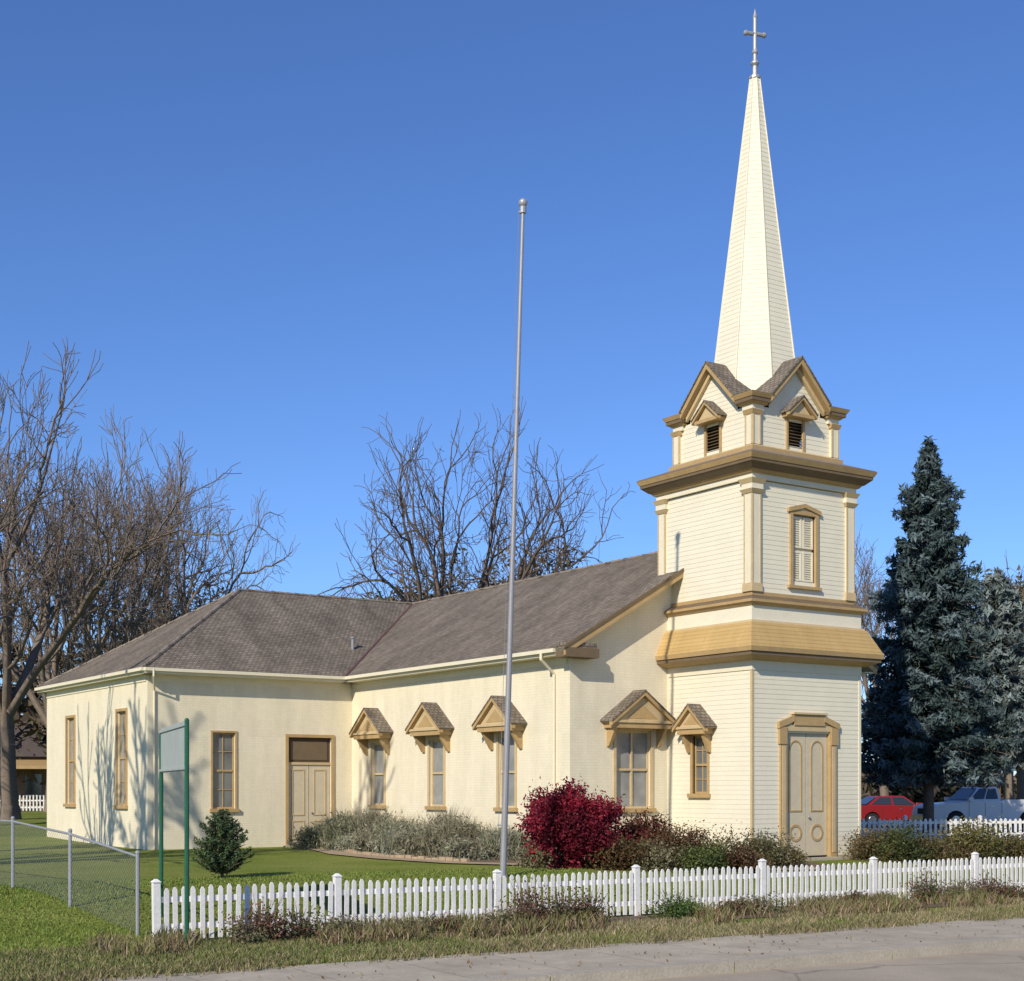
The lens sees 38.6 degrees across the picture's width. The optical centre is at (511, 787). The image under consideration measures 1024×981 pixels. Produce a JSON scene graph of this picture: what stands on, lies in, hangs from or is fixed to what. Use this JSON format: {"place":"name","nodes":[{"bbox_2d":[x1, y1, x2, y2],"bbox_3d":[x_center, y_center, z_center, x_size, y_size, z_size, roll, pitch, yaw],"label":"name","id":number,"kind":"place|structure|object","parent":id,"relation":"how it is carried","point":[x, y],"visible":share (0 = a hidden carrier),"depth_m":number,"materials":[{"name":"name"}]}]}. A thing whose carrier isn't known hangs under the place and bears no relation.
{"place":"outdoors","nodes":[
{"label":"outdoors","id":0,"kind":"place"},
{"bbox_2d":[0,795,1023,980],"bbox_3d":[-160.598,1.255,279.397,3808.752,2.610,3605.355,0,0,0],"label":"ground","id":1,"kind":"structure","parent":0,"point":[265,861],"depth_m":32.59,"materials":[{"name":"green plant"}]},
{"bbox_2d":[0,795,44,810],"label":"picket fence","id":2,"kind":"object","parent":1,"relation":"on","point":[33,800],"visible":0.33,"depth_m":89.25,"materials":[{"name":"white paint"}]},
{"bbox_2d":[0,715,46,810],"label":"house","id":3,"kind":"structure","parent":1,"relation":"on","point":[34,761],"depth_m":92.50,"materials":[{"name":"beige wood"}]},
{"bbox_2d":[0,414,81,646],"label":"bare tree","id":4,"kind":"object","parent":1,"relation":"on","point":[2,519],"visible":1,"depth_m":60.29,"materials":[{"name":"brown plant"}]},
{"bbox_2d":[0,816,139,935],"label":"chain link fence","id":5,"kind":"object","parent":1,"relation":"on","point":[70,873],"visible":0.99,"depth_m":25.45,"materials":[{"name":"metal"}]},
{"bbox_2d":[15,585,180,751],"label":"tree","id":6,"kind":"object","parent":1,"relation":"on","point":[80,657],"visible":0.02,"depth_m":94.30,"materials":[{"name":"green plant"}]},
{"bbox_2d":[0,403,196,811],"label":"bare tree","id":7,"kind":"object","parent":1,"relation":"on","point":[41,712],"visible":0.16,"depth_m":87.48,"materials":[{"name":"brown plant"}]},
{"bbox_2d":[0,453,221,664],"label":"bare tree","id":8,"kind":"object","parent":1,"relation":"on","point":[87,640],"visible":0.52,"depth_m":76.55,"materials":[{"name":"brown plant"}]},
{"bbox_2d":[0,336,258,819],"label":"bare tree","id":9,"kind":"object","parent":1,"relation":"on","point":[10,702],"visible":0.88,"depth_m":66.88,"materials":[{"name":"brown plant"}]},
{"bbox_2d":[28,427,297,707],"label":"bare tree","id":10,"kind":"object","parent":1,"relation":"on","point":[184,610],"visible":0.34,"depth_m":82.57,"materials":[{"name":"brown plant"}]},
{"bbox_2d":[95,566,240,642],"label":"tree","id":11,"kind":"object","parent":1,"relation":"on","point":[205,598],"visible":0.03,"depth_m":95.75,"materials":[{"name":"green plant"}]},
{"bbox_2d":[159,718,188,939],"bbox_3d":[-5.465,0.722,23.550,0.069,3.556,3.367,0,0,-20],"label":"sign","id":12,"kind":"object","parent":1,"relation":"on","point":[173,747],"visible":0.94,"depth_m":22.83,"materials":[{"name":"white metal"}]},
{"bbox_2d":[192,808,254,877],"bbox_3d":[-6.095,1.250,30.776,1.240,1.699,1.336,0,0,33],"label":"conifer shrub","id":13,"kind":"object","parent":1,"relation":"on","point":[223,858],"visible":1,"depth_m":30.60,"materials":[{"name":"green plant"}]},
{"bbox_2d":[0,928,506,980],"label":"grass","id":14,"kind":"structure","parent":1,"relation":"on","point":[16,961],"depth_m":20.58,"materials":[{"name":"grass"}]},
{"bbox_2d":[363,582,424,601],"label":"leafy tree","id":15,"kind":"object","parent":1,"relation":"on","point":[404,596],"depth_m":91.31,"materials":[{"name":"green plant"}]},
{"bbox_2d":[337,848,469,861],"bbox_3d":[-3.974,1.865,41.951,1.191,0.170,11.428,0,0,-25],"label":"stone edging","id":16,"kind":"object","parent":1,"relation":"on","point":[412,856],"visible":0.48,"depth_m":38.86,"materials":[{"name":"beige stone"}]},
{"bbox_2d":[375,541,495,601],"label":"leafy tree","id":17,"kind":"object","parent":1,"relation":"on","point":[432,584],"visible":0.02,"depth_m":88.28,"materials":[{"name":"brown plant"}]},
{"bbox_2d":[34,10,883,860],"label":"church","id":18,"kind":"structure","parent":1,"relation":"on","point":[716,656],"depth_m":40.09,"materials":[{"name":"paint"}]},
{"bbox_2d":[282,734,334,846],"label":"side door","id":19,"kind":"structure","parent":18,"relation":"in","point":[307,759],"depth_m":47.82,"materials":[{"name":"wood"}]},
{"bbox_2d":[63,689,675,811],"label":"windows","id":20,"kind":"structure","parent":18,"relation":"in","point":[628,724],"depth_m":43.43,"materials":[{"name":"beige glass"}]},
{"bbox_2d":[671,703,839,856],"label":"tower door and window","id":21,"kind":"structure","parent":18,"relation":"in","point":[807,761],"depth_m":38.89,"materials":[{"name":"wood"}]},
{"bbox_2d":[317,395,632,602],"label":"bare tree","id":22,"kind":"object","parent":1,"relation":"on","point":[441,587],"visible":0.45,"depth_m":73.32,"materials":[{"name":"brown plant"}]},
{"bbox_2d":[0,637,1016,805],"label":"background trees","id":23,"kind":"object","parent":1,"relation":"on","point":[911,793],"visible":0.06,"depth_m":98.73,"materials":[{"name":"brown plant"}]},
{"bbox_2d":[0,907,1023,980],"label":"weeds","id":24,"kind":"object","parent":1,"relation":"on","point":[804,928],"visible":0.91,"depth_m":21.65,"materials":[{"name":"plant"}]},
{"bbox_2d":[497,198,527,877],"bbox_3d":[0.000,-5.300,31.700,0.680,15.000,0.280,0,0,0],"label":"flagpole","id":25,"kind":"object","parent":1,"relation":"on","point":[523,202],"visible":0.91,"depth_m":31.66,"materials":[{"name":"metal"}]},
{"bbox_2d":[3,858,1023,980],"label":"fallen leaves","id":26,"kind":"object","parent":1,"relation":"on","point":[537,937],"visible":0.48,"depth_m":23.57,"materials":[{"name":"brown plant"}]},
{"bbox_2d":[473,535,585,585],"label":"leafy tree","id":27,"kind":"object","parent":1,"relation":"on","point":[549,560],"visible":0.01,"depth_m":93.27,"materials":[{"name":"brown plant"}]},
{"bbox_2d":[508,842,572,869],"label":"shrub","id":28,"kind":"object","parent":1,"relation":"on","point":[530,862],"visible":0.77,"depth_m":34.19,"materials":[{"name":"green plant"}]},
{"bbox_2d":[75,883,1018,959],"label":"dry weeds","id":29,"kind":"object","parent":1,"relation":"on","point":[525,929],"visible":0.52,"depth_m":24.24,"materials":[{"name":"brown plant"}]},
{"bbox_2d":[118,894,1023,954],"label":"border bed","id":30,"kind":"object","parent":1,"relation":"on","point":[632,918],"visible":0.12,"depth_m":27.13,"materials":[{"name":"soil"}]},
{"bbox_2d":[215,913,276,948],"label":"rose bush","id":31,"kind":"object","parent":30,"relation":"on","point":[253,936],"visible":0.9,"depth_m":22.16,"materials":[{"name":"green plant"}]},
{"bbox_2d":[216,896,300,943],"bbox_3d":[-3.886,2.018,22.570,1.213,0.812,1.250,0,0,-38],"label":"rose bush","id":32,"kind":"object","parent":30,"relation":"on","point":[269,916],"visible":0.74,"depth_m":22.48,"materials":[{"name":"brown plant"}]},
{"bbox_2d":[267,902,343,940],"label":"rose bush","id":33,"kind":"object","parent":30,"relation":"on","point":[303,928],"visible":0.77,"depth_m":22.92,"materials":[{"name":"brown plant"}]},
{"bbox_2d":[310,913,378,938],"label":"rose bush","id":34,"kind":"object","parent":30,"relation":"on","point":[344,920],"visible":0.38,"depth_m":23.27,"materials":[{"name":"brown plant"}]},
{"bbox_2d":[378,915,439,933],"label":"rose bush","id":35,"kind":"object","parent":30,"relation":"on","point":[414,922],"visible":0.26,"depth_m":23.71,"materials":[{"name":"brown plant"}]},
{"bbox_2d":[412,910,467,934],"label":"rose bush","id":36,"kind":"object","parent":30,"relation":"on","point":[448,918],"visible":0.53,"depth_m":24.08,"materials":[{"name":"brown plant"}]},
{"bbox_2d":[465,904,527,928],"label":"rose bush","id":37,"kind":"object","parent":30,"relation":"on","point":[497,916],"visible":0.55,"depth_m":24.74,"materials":[{"name":"brown plant"}]},
{"bbox_2d":[488,877,564,921],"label":"rose bush","id":38,"kind":"object","parent":30,"relation":"on","point":[528,906],"visible":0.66,"depth_m":25.21,"materials":[{"name":"brown plant"}]},
{"bbox_2d":[520,879,601,925],"bbox_3d":[0.828,2.004,25.493,1.516,0.841,1.280,0,0,0],"label":"rose bush","id":39,"kind":"object","parent":30,"relation":"on","point":[560,910],"visible":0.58,"depth_m":25.42,"materials":[{"name":"brown plant"}]},
{"bbox_2d":[556,887,619,922],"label":"rose bush","id":40,"kind":"object","parent":30,"relation":"on","point":[593,909],"visible":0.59,"depth_m":25.77,"materials":[{"name":"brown plant"}]},
{"bbox_2d":[638,888,701,919],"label":"rose bush","id":41,"kind":"object","parent":30,"relation":"on","point":[670,910],"visible":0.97,"depth_m":26.80,"materials":[{"name":"green plant"}]},
{"bbox_2d":[676,896,707,916],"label":"rose bush","id":42,"kind":"object","parent":30,"relation":"on","point":[693,901],"visible":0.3,"depth_m":27.10,"materials":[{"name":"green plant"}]},
{"bbox_2d":[713,895,755,915],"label":"rose bush","id":43,"kind":"object","parent":30,"relation":"on","point":[737,903],"visible":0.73,"depth_m":27.57,"materials":[{"name":"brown plant"}]},
{"bbox_2d":[732,890,796,912],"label":"rose bush","id":44,"kind":"object","parent":30,"relation":"on","point":[763,901],"visible":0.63,"depth_m":28.04,"materials":[{"name":"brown plant"}]},
{"bbox_2d":[790,894,837,907],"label":"rose bush","id":45,"kind":"object","parent":30,"relation":"on","point":[812,898],"visible":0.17,"depth_m":28.89,"materials":[{"name":"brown plant"}]},
{"bbox_2d":[834,886,869,902],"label":"rose bush","id":46,"kind":"object","parent":30,"relation":"on","point":[853,895],"visible":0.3,"depth_m":29.34,"materials":[{"name":"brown plant"}]},
{"bbox_2d":[863,891,901,900],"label":"rose bush","id":47,"kind":"object","parent":30,"relation":"on","point":[874,895],"visible":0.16,"depth_m":29.86,"materials":[{"name":"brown plant"}]},
{"bbox_2d":[899,865,962,902],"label":"rose bush","id":48,"kind":"object","parent":30,"relation":"on","point":[932,887],"visible":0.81,"depth_m":30.56,"materials":[{"name":"green plant"}]},
{"bbox_2d":[936,879,991,900],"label":"rose bush","id":49,"kind":"object","parent":30,"relation":"on","point":[962,889],"visible":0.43,"depth_m":30.93,"materials":[{"name":"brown plant"}]},
{"bbox_2d":[966,870,1013,897],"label":"rose bush","id":50,"kind":"object","parent":30,"relation":"on","point":[986,885],"visible":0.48,"depth_m":31.28,"materials":[{"name":"brown plant"}]},
{"bbox_2d":[994,877,1023,898],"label":"rose bush","id":51,"kind":"object","parent":30,"relation":"on","point":[1010,889],"visible":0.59,"depth_m":31.65,"materials":[{"name":"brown plant"}]},
{"bbox_2d":[511,776,632,868],"bbox_3d":[1.410,0.792,34.492,2.886,2.297,2.981,0,0,0],"label":"burning bush","id":52,"kind":"object","parent":1,"relation":"on","point":[555,819],"visible":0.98,"depth_m":33.94,"materials":[{"name":"red plant"}]},
{"bbox_2d":[151,852,1023,942],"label":"picket fence","id":53,"kind":"object","parent":1,"relation":"on","point":[335,892],"visible":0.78,"depth_m":26.68,"materials":[{"name":"white paint"}]},
{"bbox_2d":[579,831,658,870],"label":"shrub","id":54,"kind":"object","parent":1,"relation":"on","point":[619,851],"visible":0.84,"depth_m":33.88,"materials":[{"name":"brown plant"}]},
{"bbox_2d":[414,856,842,867],"bbox_3d":[-0.019,1.923,39.937,17.790,0.082,6.066,0,0,38],"label":"garden bed","id":55,"kind":"object","parent":1,"relation":"on","point":[814,864],"visible":0.09,"depth_m":37.38,"materials":[{"name":"soil"}]},
{"bbox_2d":[283,821,329,849],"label":"sage shrub","id":56,"kind":"object","parent":55,"relation":"on","point":[308,837],"visible":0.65,"depth_m":45.14,"materials":[{"name":"green plant"}]},
{"bbox_2d":[300,816,335,836],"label":"sage shrub","id":57,"kind":"object","parent":55,"relation":"on","point":[318,822],"visible":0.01,"depth_m":46.56,"materials":[{"name":"green plant"}]},
{"bbox_2d":[307,812,360,849],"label":"sage shrub","id":58,"kind":"object","parent":55,"relation":"on","point":[330,833],"visible":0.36,"depth_m":44.58,"materials":[{"name":"green plant"}]},
{"bbox_2d":[317,805,368,827],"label":"sage shrub","id":59,"kind":"object","parent":55,"relation":"on","point":[343,814],"visible":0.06,"depth_m":46.01,"materials":[{"name":"green plant"}]},
{"bbox_2d":[328,827,374,850],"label":"sage shrub","id":60,"kind":"object","parent":55,"relation":"on","point":[343,842],"visible":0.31,"depth_m":43.32,"materials":[{"name":"green plant"}]},
{"bbox_2d":[344,824,387,851],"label":"sage shrub","id":61,"kind":"object","parent":55,"relation":"on","point":[361,841],"visible":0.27,"depth_m":42.64,"materials":[{"name":"green plant"}]},
{"bbox_2d":[344,801,400,834],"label":"sage shrub","id":62,"kind":"object","parent":55,"relation":"on","point":[370,816],"visible":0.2,"depth_m":44.55,"materials":[{"name":"green plant"}]},
{"bbox_2d":[356,809,401,834],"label":"sage shrub","id":63,"kind":"object","parent":55,"relation":"on","point":[374,828],"visible":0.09,"depth_m":43.91,"materials":[{"name":"green plant"}]},
{"bbox_2d":[359,824,411,854],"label":"sage shrub","id":64,"kind":"object","parent":55,"relation":"on","point":[382,844],"visible":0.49,"depth_m":41.20,"materials":[{"name":"green plant"}]},
{"bbox_2d":[375,811,433,836],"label":"sage shrub","id":65,"kind":"object","parent":55,"relation":"on","point":[401,828],"visible":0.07,"depth_m":42.54,"materials":[{"name":"green plant"}]},
{"bbox_2d":[375,807,434,836],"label":"sage shrub","id":66,"kind":"object","parent":55,"relation":"on","point":[406,820],"visible":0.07,"depth_m":43.40,"materials":[{"name":"green plant"}]},
{"bbox_2d":[376,824,439,855],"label":"sage shrub","id":67,"kind":"object","parent":55,"relation":"on","point":[401,843],"visible":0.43,"depth_m":40.71,"materials":[{"name":"green plant"}]},
{"bbox_2d":[403,814,479,857],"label":"sage shrub","id":68,"kind":"object","parent":55,"relation":"on","point":[431,841],"visible":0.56,"depth_m":39.49,"materials":[{"name":"green plant"}]},
{"bbox_2d":[416,815,467,833],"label":"sage shrub","id":69,"kind":"object","parent":55,"relation":"on","point":[441,824],"visible":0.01,"depth_m":40.61,"materials":[{"name":"green plant"}]},
{"bbox_2d":[416,802,482,829],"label":"sage shrub","id":70,"kind":"object","parent":55,"relation":"on","point":[452,817],"visible":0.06,"depth_m":41.57,"materials":[{"name":"green plant"}]},
{"bbox_2d":[432,831,498,859],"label":"sage shrub","id":71,"kind":"object","parent":55,"relation":"on","point":[474,849],"visible":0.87,"depth_m":38.31,"materials":[{"name":"green plant"}]},
{"bbox_2d":[438,814,499,840],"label":"sage shrub","id":72,"kind":"object","parent":55,"relation":"on","point":[475,829],"visible":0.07,"depth_m":39.90,"materials":[{"name":"green plant"}]},
{"bbox_2d":[472,822,524,858],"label":"sage shrub","id":73,"kind":"object","parent":55,"relation":"on","point":[485,837],"visible":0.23,"depth_m":38.98,"materials":[{"name":"green plant"}]},
{"bbox_2d":[485,826,533,859],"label":"sage shrub","id":74,"kind":"object","parent":55,"relation":"on","point":[514,841],"visible":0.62,"depth_m":38.63,"materials":[{"name":"green plant"}]},
{"bbox_2d":[731,826,801,867],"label":"shrub","id":75,"kind":"object","parent":55,"relation":"on","point":[765,844],"visible":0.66,"depth_m":35.21,"materials":[{"name":"green plant"}]},
{"bbox_2d":[773,844,811,866],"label":"shrub","id":76,"kind":"object","parent":55,"relation":"on","point":[799,856],"visible":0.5,"depth_m":35.66,"materials":[{"name":"green plant"}]},
{"bbox_2d":[612,806,683,855],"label":"red shrub","id":77,"kind":"object","parent":1,"relation":"on","point":[638,829],"visible":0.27,"depth_m":35.53,"materials":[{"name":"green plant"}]},
{"bbox_2d":[622,837,687,870],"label":"shrub","id":78,"kind":"object","parent":1,"relation":"on","point":[661,860],"visible":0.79,"depth_m":33.94,"materials":[{"name":"green plant"}]},
{"bbox_2d":[641,814,724,868],"bbox_3d":[4.003,1.279,34.964,2.221,1.312,2.058,0,0,0],"label":"shrub","id":79,"kind":"object","parent":1,"relation":"on","point":[677,841],"visible":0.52,"depth_m":34.73,"materials":[{"name":"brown plant"}]},
{"bbox_2d":[671,838,735,873],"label":"shrub","id":80,"kind":"object","parent":1,"relation":"on","point":[705,856],"visible":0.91,"depth_m":33.92,"materials":[{"name":"green plant"}]},
{"bbox_2d":[432,897,1023,950],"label":"grass","id":81,"kind":"structure","parent":1,"relation":"on","point":[665,925],"depth_m":25.35,"materials":[{"name":"plant"}]},
{"bbox_2d":[685,820,772,868],"bbox_3d":[5.045,1.358,35.083,2.363,1.183,2.159,0,0,0],"label":"shrub","id":82,"kind":"object","parent":1,"relation":"on","point":[729,841],"visible":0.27,"depth_m":34.94,"materials":[{"name":"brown plant"}]},
{"bbox_2d":[448,936,1023,980],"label":"kerb","id":83,"kind":"structure","parent":1,"relation":"on","point":[667,970],"depth_m":20.37,"materials":[{"name":"concrete"}]},
{"bbox_2d":[721,842,779,872],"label":"shrub","id":84,"kind":"object","parent":1,"relation":"on","point":[748,855],"visible":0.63,"depth_m":34.37,"materials":[{"name":"brown plant"}]},
{"bbox_2d":[836,815,925,861],"bbox_3d":[9.798,1.334,38.665,2.334,1.204,2.244,0,0,0],"label":"shrub","id":85,"kind":"object","parent":1,"relation":"on","point":[861,849],"visible":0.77,"depth_m":38.23,"materials":[{"name":"green plant"}]},
{"bbox_2d":[868,817,949,862],"bbox_3d":[10.382,1.357,38.292,2.260,1.199,2.234,0,0,42],"label":"shrub","id":86,"kind":"object","parent":1,"relation":"on","point":[912,855],"visible":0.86,"depth_m":37.95,"materials":[{"name":"green plant"}]},
{"bbox_2d":[854,526,970,795],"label":"bare tree","id":87,"kind":"object","parent":1,"relation":"on","point":[864,682],"visible":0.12,"depth_m":99.19,"materials":[{"name":"brown plant"}]},
{"bbox_2d":[861,435,1023,836],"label":"spruce tree","id":88,"kind":"object","parent":1,"relation":"on","point":[930,718],"visible":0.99,"depth_m":54.42,"materials":[{"name":"green plant"}]},
{"bbox_2d":[861,815,1023,839],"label":"picket fence","id":89,"kind":"object","parent":1,"relation":"on","point":[930,822],"visible":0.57,"depth_m":51.97,"materials":[{"name":"white paint"}]},
{"bbox_2d":[910,827,991,863],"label":"shrub","id":90,"kind":"object","parent":1,"relation":"on","point":[952,852],"visible":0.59,"depth_m":38.10,"materials":[{"name":"green plant"}]},
{"bbox_2d":[893,555,1023,798],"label":"bare tree","id":91,"kind":"object","parent":1,"relation":"on","point":[1009,790],"visible":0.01,"depth_m":97.77,"materials":[{"name":"brown plant"}]},
{"bbox_2d":[930,813,1023,862],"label":"shrub","id":92,"kind":"object","parent":1,"relation":"on","point":[982,841],"visible":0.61,"depth_m":38.55,"materials":[{"name":"green plant"}]},
{"bbox_2d":[964,565,1023,798],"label":"leafy tree","id":93,"kind":"object","parent":1,"relation":"on","point":[1020,784],"visible":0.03,"depth_m":93.75,"materials":[{"name":"green plant"}]},
{"bbox_2d":[967,567,1023,798],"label":"spruce tree","id":94,"kind":"object","parent":1,"relation":"on","point":[1003,660],"visible":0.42,"depth_m":80.94,"materials":[{"name":"green plant"}]},
{"bbox_2d":[991,827,1023,859],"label":"shrub","id":95,"kind":"object","parent":1,"relation":"on","point":[1017,849],"visible":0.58,"depth_m":39.68,"materials":[{"name":"green plant"}]},
{"bbox_2d":[0,0,1023,774],"label":"sky","id":96,"kind":"structure","parent":0,"point":[277,229],"materials":[{"name":"blue"}]},
{"bbox_2d":[68,917,1023,980],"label":"sidewalk","id":97,"kind":"structure","parent":0,"point":[445,968],"depth_m":20.62,"materials":[{"name":"concrete"}]},
{"bbox_2d":[311,848,815,869],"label":"garden path","id":98,"kind":"structure","parent":0,"point":[333,851],"depth_m":38.46,"materials":[{"name":"stone"}]},
{"bbox_2d":[638,948,1023,980],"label":"road","id":99,"kind":"structure","parent":0,"point":[1002,965],"depth_m":20.13,"materials":[{"name":"grey asphalt"}]},
{"bbox_2d":[861,820,1023,851],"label":"parking lot","id":100,"kind":"structure","parent":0,"point":[866,826],"depth_m":67.31,"materials":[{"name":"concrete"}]},
{"bbox_2d":[861,796,921,826],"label":"car","id":101,"kind":"object","parent":100,"relation":"on","point":[876,808],"visible":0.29,"depth_m":67.11,"materials":[{"name":"red paint"}]},
{"bbox_2d":[910,787,1023,829],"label":"pickup truck","id":102,"kind":"object","parent":100,"relation":"on","point":[966,802],"visible":0.67,"depth_m":62.14,"materials":[{"name":"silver metal"}]}
]}

